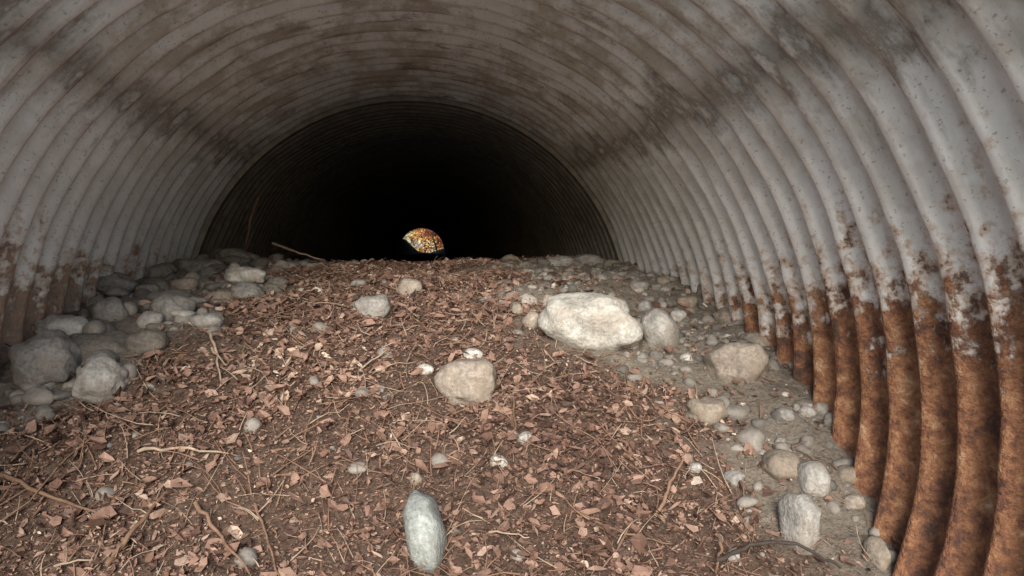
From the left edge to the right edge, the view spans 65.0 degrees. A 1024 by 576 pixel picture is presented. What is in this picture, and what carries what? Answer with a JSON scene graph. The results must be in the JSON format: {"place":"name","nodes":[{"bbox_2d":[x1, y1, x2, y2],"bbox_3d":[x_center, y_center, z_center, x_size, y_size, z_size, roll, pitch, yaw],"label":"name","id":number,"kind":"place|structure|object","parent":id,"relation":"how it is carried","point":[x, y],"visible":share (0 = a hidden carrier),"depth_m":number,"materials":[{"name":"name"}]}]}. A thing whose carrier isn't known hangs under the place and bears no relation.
{"place":"outdoors","nodes":[
{"label":"outdoors","id":0,"kind":"place"},
{"bbox_2d":[0,239,895,575],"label":"debris floor","id":1,"kind":"structure","parent":0,"point":[836,525],"depth_m":2.01,"materials":[{"name":"soil"}]},
{"bbox_2d":[5,439,34,465],"bbox_3d":[-1.190,0.396,1.940,0.015,0.044,0.089,1,3,10],"label":"stick","id":2,"kind":"object","parent":1,"relation":"on","point":[8,460],"visible":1,"depth_m":1.93,"materials":[{"name":"brown wood"}]},
{"bbox_2d":[8,329,82,386],"bbox_3d":[-1.306,0.202,2.254,0.172,0.170,0.196,-1,0,-9],"label":"rock","id":3,"kind":"object","parent":1,"relation":"on","point":[43,357],"visible":0.85,"depth_m":2.19,"materials":[{"name":"grey stone"}]},
{"bbox_2d":[0,473,109,517],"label":"stick","id":4,"kind":"object","parent":1,"relation":"on","point":[25,485],"visible":1,"depth_m":1.83,"materials":[{"name":"brown wood"}]},
{"bbox_2d":[34,314,88,334],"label":"rock","id":5,"kind":"object","parent":1,"relation":"on","point":[69,324],"visible":0.58,"depth_m":2.41,"materials":[{"name":"grey stone"}]},
{"bbox_2d":[53,559,92,567],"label":"stick","id":6,"kind":"object","parent":1,"relation":"on","point":[60,564],"visible":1,"depth_m":1.70,"materials":[{"name":"beige wood"}]},
{"bbox_2d":[71,353,130,404],"bbox_3d":[-1.123,0.254,2.208,0.132,0.136,0.175,20,4,-3],"label":"rock","id":7,"kind":"object","parent":1,"relation":"on","point":[101,376],"visible":0.9,"depth_m":2.15,"materials":[{"name":"grey stone"}]},
{"bbox_2d":[72,330,129,358],"bbox_3d":[-1.222,0.183,2.375,0.208,0.101,0.162,0,9,7],"label":"rock","id":8,"kind":"object","parent":1,"relation":"on","point":[113,341],"visible":0.41,"depth_m":2.33,"materials":[{"name":"grey stone"}]},
{"bbox_2d":[92,296,128,320],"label":"rock","id":9,"kind":"object","parent":1,"relation":"on","point":[111,308],"visible":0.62,"depth_m":2.56,"materials":[{"name":"grey stone"}]},
{"bbox_2d":[96,271,138,294],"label":"rock","id":10,"kind":"object","parent":1,"relation":"on","point":[120,280],"visible":0.41,"depth_m":2.93,"materials":[{"name":"grey stone"}]},
{"bbox_2d":[104,493,165,566],"bbox_3d":[-0.828,0.534,1.783,0.023,0.106,0.186,1,3,18],"label":"stick","id":11,"kind":"object","parent":1,"relation":"on","point":[124,542],"visible":1,"depth_m":1.75,"materials":[{"name":"brown wood"}]},
{"bbox_2d":[125,330,169,353],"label":"rock","id":12,"kind":"object","parent":1,"relation":"on","point":[143,341],"visible":0.81,"depth_m":2.37,"materials":[{"name":"grey stone"}]},
{"bbox_2d":[134,283,162,291],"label":"rock","id":13,"kind":"object","parent":1,"relation":"on","point":[151,287],"visible":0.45,"depth_m":2.96,"materials":[{"name":"grey stone"}]},
{"bbox_2d":[137,311,164,327],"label":"rock","id":14,"kind":"object","parent":1,"relation":"on","point":[144,318],"visible":0.79,"depth_m":2.52,"materials":[{"name":"grey stone"}]},
{"bbox_2d":[157,262,176,272],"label":"rock","id":15,"kind":"object","parent":1,"relation":"on","point":[174,268],"visible":0.2,"depth_m":3.51,"materials":[{"name":"grey stone"}]},
{"bbox_2d":[150,293,195,319],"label":"rock","id":16,"kind":"object","parent":1,"relation":"on","point":[165,304],"visible":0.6,"depth_m":2.60,"materials":[{"name":"grey stone"}]},
{"bbox_2d":[137,446,228,453],"bbox_3d":[-0.816,0.402,1.990,0.228,0.019,0.017,0,3,0],"label":"stick","id":17,"kind":"object","parent":1,"relation":"on","point":[165,449],"visible":0.98,"depth_m":1.99,"materials":[{"name":"beige wood"}]},
{"bbox_2d":[169,277,198,291],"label":"rock","id":18,"kind":"object","parent":1,"relation":"on","point":[191,283],"visible":0.64,"depth_m":3.01,"materials":[{"name":"stone"}]},
{"bbox_2d":[179,259,223,272],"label":"rock","id":19,"kind":"object","parent":1,"relation":"on","point":[193,265],"visible":0.45,"depth_m":3.48,"materials":[{"name":"grey stone"}]},
{"bbox_2d":[189,312,224,328],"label":"rock","id":20,"kind":"object","parent":1,"relation":"on","point":[206,320],"visible":0.81,"depth_m":2.53,"materials":[{"name":"grey stone"}]},
{"bbox_2d":[209,331,221,387],"bbox_3d":[-0.860,0.205,2.342,0.016,0.138,0.213,-2,4,-28],"label":"stick","id":21,"kind":"object","parent":1,"relation":"on","point":[214,346],"visible":1,"depth_m":2.36,"materials":[{"name":"beige wood"}]},
{"bbox_2d":[204,290,232,301],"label":"rock","id":22,"kind":"object","parent":1,"relation":"on","point":[218,293],"visible":0.51,"depth_m":2.89,"materials":[{"name":"stone"}]},
{"bbox_2d":[211,347,225,365],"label":"stick","id":23,"kind":"object","parent":1,"relation":"on","point":[215,353],"visible":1,"depth_m":2.34,"materials":[{"name":"beige wood"}]},
{"bbox_2d":[193,501,250,574],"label":"stick","id":24,"kind":"object","parent":1,"relation":"on","point":[209,522],"visible":1,"depth_m":1.80,"materials":[{"name":"brown wood"}]},
{"bbox_2d":[218,248,251,260],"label":"rock","id":25,"kind":"object","parent":1,"relation":"on","point":[225,252],"visible":0.6,"depth_m":3.75,"materials":[{"name":"grey stone"}]},
{"bbox_2d":[224,266,267,282],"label":"rock","id":26,"kind":"object","parent":1,"relation":"on","point":[245,274],"visible":0.9,"depth_m":3.05,"materials":[{"name":"grey stone"}]},
{"bbox_2d":[231,282,264,299],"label":"rock","id":27,"kind":"object","parent":1,"relation":"on","point":[243,290],"visible":0.72,"depth_m":2.93,"materials":[{"name":"grey stone"}]},
{"bbox_2d":[254,503,279,575],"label":"stick","id":28,"kind":"object","parent":1,"relation":"on","point":[262,524],"visible":1,"depth_m":1.82,"materials":[{"name":"brown wood"}]},
{"bbox_2d":[266,276,288,287],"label":"rock","id":29,"kind":"object","parent":1,"relation":"on","point":[281,281],"visible":0.63,"depth_m":3.11,"materials":[{"name":"grey stone"}]},
{"bbox_2d":[272,242,321,259],"bbox_3d":[-1.071,-0.185,4.001,0.249,0.090,0.017,0,3,0],"label":"stick","id":30,"kind":"object","parent":1,"relation":"on","point":[281,246],"visible":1,"depth_m":4.00,"materials":[{"name":"brown wood"}]},
{"bbox_2d":[350,279,366,285],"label":"rock","id":31,"kind":"object","parent":1,"relation":"on","point":[361,282],"visible":0.9,"depth_m":3.25,"materials":[{"name":"grey stone"}]},
{"bbox_2d":[354,294,389,318],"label":"rock","id":32,"kind":"object","parent":1,"relation":"on","point":[376,305],"visible":0.66,"depth_m":2.76,"materials":[{"name":"grey stone"}]},
{"bbox_2d":[359,350,385,371],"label":"stick","id":33,"kind":"object","parent":1,"relation":"on","point":[367,363],"visible":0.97,"depth_m":2.39,"materials":[{"name":"beige wood"}]},
{"bbox_2d":[397,278,422,296],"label":"rock","id":34,"kind":"object","parent":1,"relation":"on","point":[409,285],"visible":0.59,"depth_m":3.18,"materials":[{"name":"beige stone"}]},
{"bbox_2d":[409,472,422,484],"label":"rock","id":35,"kind":"object","parent":1,"relation":"on","point":[416,476],"visible":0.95,"depth_m":1.97,"materials":[{"name":"beige stone"}]},
{"bbox_2d":[403,490,446,572],"bbox_3d":[-0.201,0.552,1.821,0.099,0.184,0.141,-8,-3,8],"label":"rock","id":36,"kind":"object","parent":1,"relation":"on","point":[425,535],"visible":0.94,"depth_m":1.77,"materials":[{"name":"grey stone"}]},
{"bbox_2d":[417,363,433,374],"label":"rock","id":37,"kind":"object","parent":1,"relation":"on","point":[426,369],"visible":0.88,"depth_m":2.38,"materials":[{"name":"white stone"}]},
{"bbox_2d":[419,231,442,252],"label":"autumn shrub","id":38,"kind":"object","parent":1,"relation":"on","point":[435,244],"visible":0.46,"depth_m":42.44,"materials":[{"name":"orange plant"}]},
{"bbox_2d":[0,255,869,575],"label":"twigs","id":39,"kind":"object","parent":1,"relation":"on","point":[186,455],"visible":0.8,"depth_m":2.03,"materials":[{"name":"brown wood"}]},
{"bbox_2d":[19,247,854,508],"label":"cobbles","id":40,"kind":"object","parent":1,"relation":"on","point":[162,276],"visible":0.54,"depth_m":2.77,"materials":[{"name":"stone"}]},
{"bbox_2d":[0,253,896,575],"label":"leaf litter","id":41,"kind":"object","parent":1,"relation":"on","point":[488,421],"visible":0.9,"depth_m":2.08,"materials":[{"name":"brown plant"}]},
{"bbox_2d":[512,397,516,427],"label":"stick","id":42,"kind":"object","parent":41,"relation":"on","point":[514,402],"visible":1,"depth_m":2.15,"materials":[{"name":"brown wood"}]},
{"bbox_2d":[0,255,897,575],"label":"gravel","id":43,"kind":"structure","parent":1,"relation":"on","point":[754,435],"depth_m":2.36,"materials":[{"name":"stone"}]},
{"bbox_2d":[434,358,496,406],"bbox_3d":[-0.131,0.278,2.317,0.183,0.147,0.167,-8,-1,-4],"label":"rock","id":44,"kind":"object","parent":1,"relation":"on","point":[467,381],"visible":0.79,"depth_m":2.25,"materials":[{"name":"beige stone"}]},
{"bbox_2d":[463,348,482,358],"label":"rock","id":45,"kind":"object","parent":1,"relation":"on","point":[471,351],"visible":0.62,"depth_m":2.45,"materials":[{"name":"white stone"}]},
{"bbox_2d":[490,455,507,467],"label":"rock","id":46,"kind":"object","parent":1,"relation":"on","point":[495,458],"visible":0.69,"depth_m":2.01,"materials":[{"name":"white stone"}]},
{"bbox_2d":[472,530,528,538],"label":"stick","id":47,"kind":"object","parent":1,"relation":"on","point":[493,531],"visible":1,"depth_m":1.85,"materials":[{"name":"beige wood"}]},
{"bbox_2d":[501,254,517,261],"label":"rock","id":48,"kind":"object","parent":1,"relation":"on","point":[507,257],"visible":0.43,"depth_m":4.41,"materials":[{"name":"grey stone"}]},
{"bbox_2d":[508,302,522,315],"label":"rock","id":49,"kind":"object","parent":1,"relation":"on","point":[515,307],"visible":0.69,"depth_m":2.72,"materials":[{"name":"beige stone"}]},
{"bbox_2d":[516,431,531,444],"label":"rock","id":50,"kind":"object","parent":1,"relation":"on","point":[523,435],"visible":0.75,"depth_m":2.07,"materials":[{"name":"grey stone"}]},
{"bbox_2d":[522,311,538,328],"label":"rock","id":51,"kind":"object","parent":1,"relation":"on","point":[529,318],"visible":0.79,"depth_m":2.64,"materials":[{"name":"beige stone"}]},
{"bbox_2d":[542,294,552,306],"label":"rock","id":52,"kind":"object","parent":1,"relation":"on","point":[545,298],"visible":0.22,"depth_m":2.81,"materials":[{"name":"beige stone"}]},
{"bbox_2d":[547,255,573,265],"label":"rock","id":53,"kind":"object","parent":1,"relation":"on","point":[562,260],"visible":0.66,"depth_m":4.03,"materials":[{"name":"grey stone"}]},
{"bbox_2d":[574,254,604,265],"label":"rock","id":54,"kind":"object","parent":1,"relation":"on","point":[587,258],"visible":0.68,"depth_m":4.08,"materials":[{"name":"grey stone"}]},
{"bbox_2d":[537,292,643,350],"bbox_3d":[0.255,0.114,2.601,0.342,0.199,0.297,4,2,5],"label":"rock","id":55,"kind":"object","parent":1,"relation":"on","point":[589,321],"visible":0.95,"depth_m":2.48,"materials":[{"name":"beige stone"}]},
{"bbox_2d":[603,259,620,265],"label":"rock","id":56,"kind":"object","parent":1,"relation":"on","point":[609,261],"visible":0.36,"depth_m":4.07,"materials":[{"name":"grey stone"}]},
{"bbox_2d":[573,509,671,544],"bbox_3d":[0.249,0.555,1.861,0.238,0.056,0.024,1,4,21],"label":"stick","id":57,"kind":"object","parent":1,"relation":"on","point":[618,530],"visible":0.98,"depth_m":1.85,"materials":[{"name":"brown wood"}]},
{"bbox_2d":[629,280,648,290],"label":"rock","id":58,"kind":"object","parent":1,"relation":"on","point":[639,284],"visible":0.66,"depth_m":3.15,"materials":[{"name":"grey stone"}]},
{"bbox_2d":[637,300,651,310],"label":"rock","id":59,"kind":"object","parent":1,"relation":"on","point":[644,305],"visible":0.77,"depth_m":2.96,"materials":[{"name":"grey stone"}]},
{"bbox_2d":[640,308,679,348],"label":"rock","id":60,"kind":"object","parent":1,"relation":"on","point":[660,327],"visible":0.87,"depth_m":2.56,"materials":[{"name":"grey stone"}]},
{"bbox_2d":[655,275,669,284],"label":"rock","id":61,"kind":"object","parent":1,"relation":"on","point":[663,279],"visible":0.54,"depth_m":3.27,"materials":[{"name":"grey stone"}]},
{"bbox_2d":[653,457,683,517],"bbox_3d":[0.382,0.479,1.930,0.118,0.126,0.018,-3,4,-41],"label":"stick","id":62,"kind":"object","parent":1,"relation":"on","point":[663,502],"visible":0.99,"depth_m":1.92,"materials":[{"name":"brown wood"}]},
{"bbox_2d":[670,308,686,321],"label":"rock","id":63,"kind":"object","parent":1,"relation":"on","point":[677,314],"visible":0.66,"depth_m":2.84,"materials":[{"name":"grey stone"}]},
{"bbox_2d":[676,295,698,307],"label":"rock","id":64,"kind":"object","parent":1,"relation":"on","point":[693,300],"visible":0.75,"depth_m":3.02,"materials":[{"name":"brown stone"}]},
{"bbox_2d":[688,462,701,472],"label":"rock","id":65,"kind":"object","parent":1,"relation":"on","point":[694,467],"visible":0.95,"depth_m":2.04,"materials":[{"name":"grey stone"}]},
{"bbox_2d":[696,283,701,295],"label":"rock","id":66,"kind":"object","parent":1,"relation":"on","point":[698,291],"visible":0.16,"depth_m":3.14,"materials":[{"name":"grey stone"}]},
{"bbox_2d":[681,397,727,425],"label":"rock","id":67,"kind":"object","parent":1,"relation":"on","point":[710,411],"visible":0.81,"depth_m":2.18,"materials":[{"name":"beige stone"}]},
{"bbox_2d":[714,533,723,574],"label":"stick","id":68,"kind":"object","parent":1,"relation":"on","point":[718,536],"visible":1,"depth_m":1.81,"materials":[{"name":"brown wood"}]},
{"bbox_2d":[713,307,728,322],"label":"rock","id":69,"kind":"object","parent":1,"relation":"on","point":[721,315],"visible":0.62,"depth_m":2.87,"materials":[{"name":"beige stone"}]},
{"bbox_2d":[727,548,739,561],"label":"rock","id":70,"kind":"object","parent":1,"relation":"on","point":[732,557],"visible":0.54,"depth_m":1.82,"materials":[{"name":"white stone"}]},
{"bbox_2d":[723,469,744,486],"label":"rock","id":71,"kind":"object","parent":1,"relation":"on","point":[734,477],"visible":0.8,"depth_m":2.02,"materials":[{"name":"grey stone"}]},
{"bbox_2d":[704,342,770,384],"bbox_3d":[0.681,0.235,2.422,0.199,0.146,0.190,0,-1,3],"label":"rock","id":72,"kind":"object","parent":1,"relation":"on","point":[748,363],"visible":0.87,"depth_m":2.35,"materials":[{"name":"grey stone"}]},
{"bbox_2d":[742,331,770,345],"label":"rock","id":73,"kind":"object","parent":1,"relation":"on","point":[754,337],"visible":0.36,"depth_m":2.58,"materials":[{"name":"beige stone"}]},
{"bbox_2d":[714,540,840,568],"bbox_3d":[0.590,0.595,1.800,0.275,0.046,0.053,0,3,3],"label":"stick","id":74,"kind":"object","parent":1,"relation":"on","point":[725,557],"visible":1,"depth_m":1.80,"materials":[{"name":"brown wood"}]},
{"bbox_2d":[761,449,800,479],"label":"rock","id":75,"kind":"object","parent":1,"relation":"on","point":[779,464],"visible":0.83,"depth_m":2.02,"materials":[{"name":"beige stone"}]},
{"bbox_2d":[774,407,795,421],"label":"rock","id":76,"kind":"object","parent":1,"relation":"on","point":[786,414],"visible":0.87,"depth_m":2.18,"materials":[{"name":"grey stone"}]},
{"bbox_2d":[777,493,821,554],"bbox_3d":[0.682,0.556,1.896,0.082,0.150,0.119,4,1,-18],"label":"rock","id":77,"kind":"object","parent":1,"relation":"on","point":[799,515],"visible":0.86,"depth_m":1.86,"materials":[{"name":"grey stone"}]},
{"bbox_2d":[798,405,817,417],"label":"rock","id":78,"kind":"object","parent":1,"relation":"on","point":[808,411],"visible":0.97,"depth_m":2.19,"materials":[{"name":"grey stone"}]},
{"bbox_2d":[797,461,831,496],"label":"rock","id":79,"kind":"object","parent":1,"relation":"on","point":[814,478],"visible":0.96,"depth_m":1.97,"materials":[{"name":"grey stone"}]},
{"bbox_2d":[837,464,855,483],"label":"rock","id":80,"kind":"object","parent":1,"relation":"on","point":[846,473],"visible":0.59,"depth_m":2.00,"materials":[{"name":"beige stone"}]},
{"bbox_2d":[843,493,865,509],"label":"rock","id":81,"kind":"object","parent":1,"relation":"on","point":[853,501],"visible":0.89,"depth_m":1.95,"materials":[{"name":"beige stone"}]},
{"bbox_2d":[863,534,891,570],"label":"rock","id":82,"kind":"object","parent":1,"relation":"on","point":[876,548],"visible":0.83,"depth_m":1.80,"materials":[{"name":"beige stone"}]},
{"bbox_2d":[0,0,1023,575],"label":"corrugated culvert","id":83,"kind":"object","parent":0,"point":[824,198],"visible":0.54,"depth_m":2.26,"materials":[{"name":"metal"}]},
{"bbox_2d":[244,197,259,249],"bbox_3d":[-1.278,-0.306,3.934,0.094,0.284,0.020,-2,4,-32],"label":"hanging root","id":84,"kind":"object","parent":83,"relation":"hanging from","point":[253,212],"visible":0.86,"depth_m":3.93,"materials":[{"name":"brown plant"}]},
{"bbox_2d":[727,309,743,324],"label":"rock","id":85,"kind":"object","parent":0,"point":[735,322],"visible":0.09,"depth_m":2.82,"materials":[{"name":"grey stone"}]},
{"bbox_3d":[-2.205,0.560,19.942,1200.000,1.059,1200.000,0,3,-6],"label":"ground","id":86,"kind":"structure","parent":0,"visible":0},
{"bbox_2d":[403,229,424,242],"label":"autumn tree","id":87,"kind":"object","parent":86,"relation":"on","point":[408,236],"visible":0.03,"depth_m":65.72,"materials":[{"name":"orange plant"}]},
{"bbox_2d":[410,228,433,252],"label":"autumn tree","id":88,"kind":"object","parent":86,"relation":"on","point":[418,244],"visible":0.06,"depth_m":68.14,"materials":[{"name":"orange plant"}]},
{"bbox_2d":[413,228,442,252],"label":"autumn tree","id":89,"kind":"object","parent":86,"relation":"on","point":[429,238],"visible":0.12,"depth_m":63.38,"materials":[{"name":"orange plant"}]}
]}

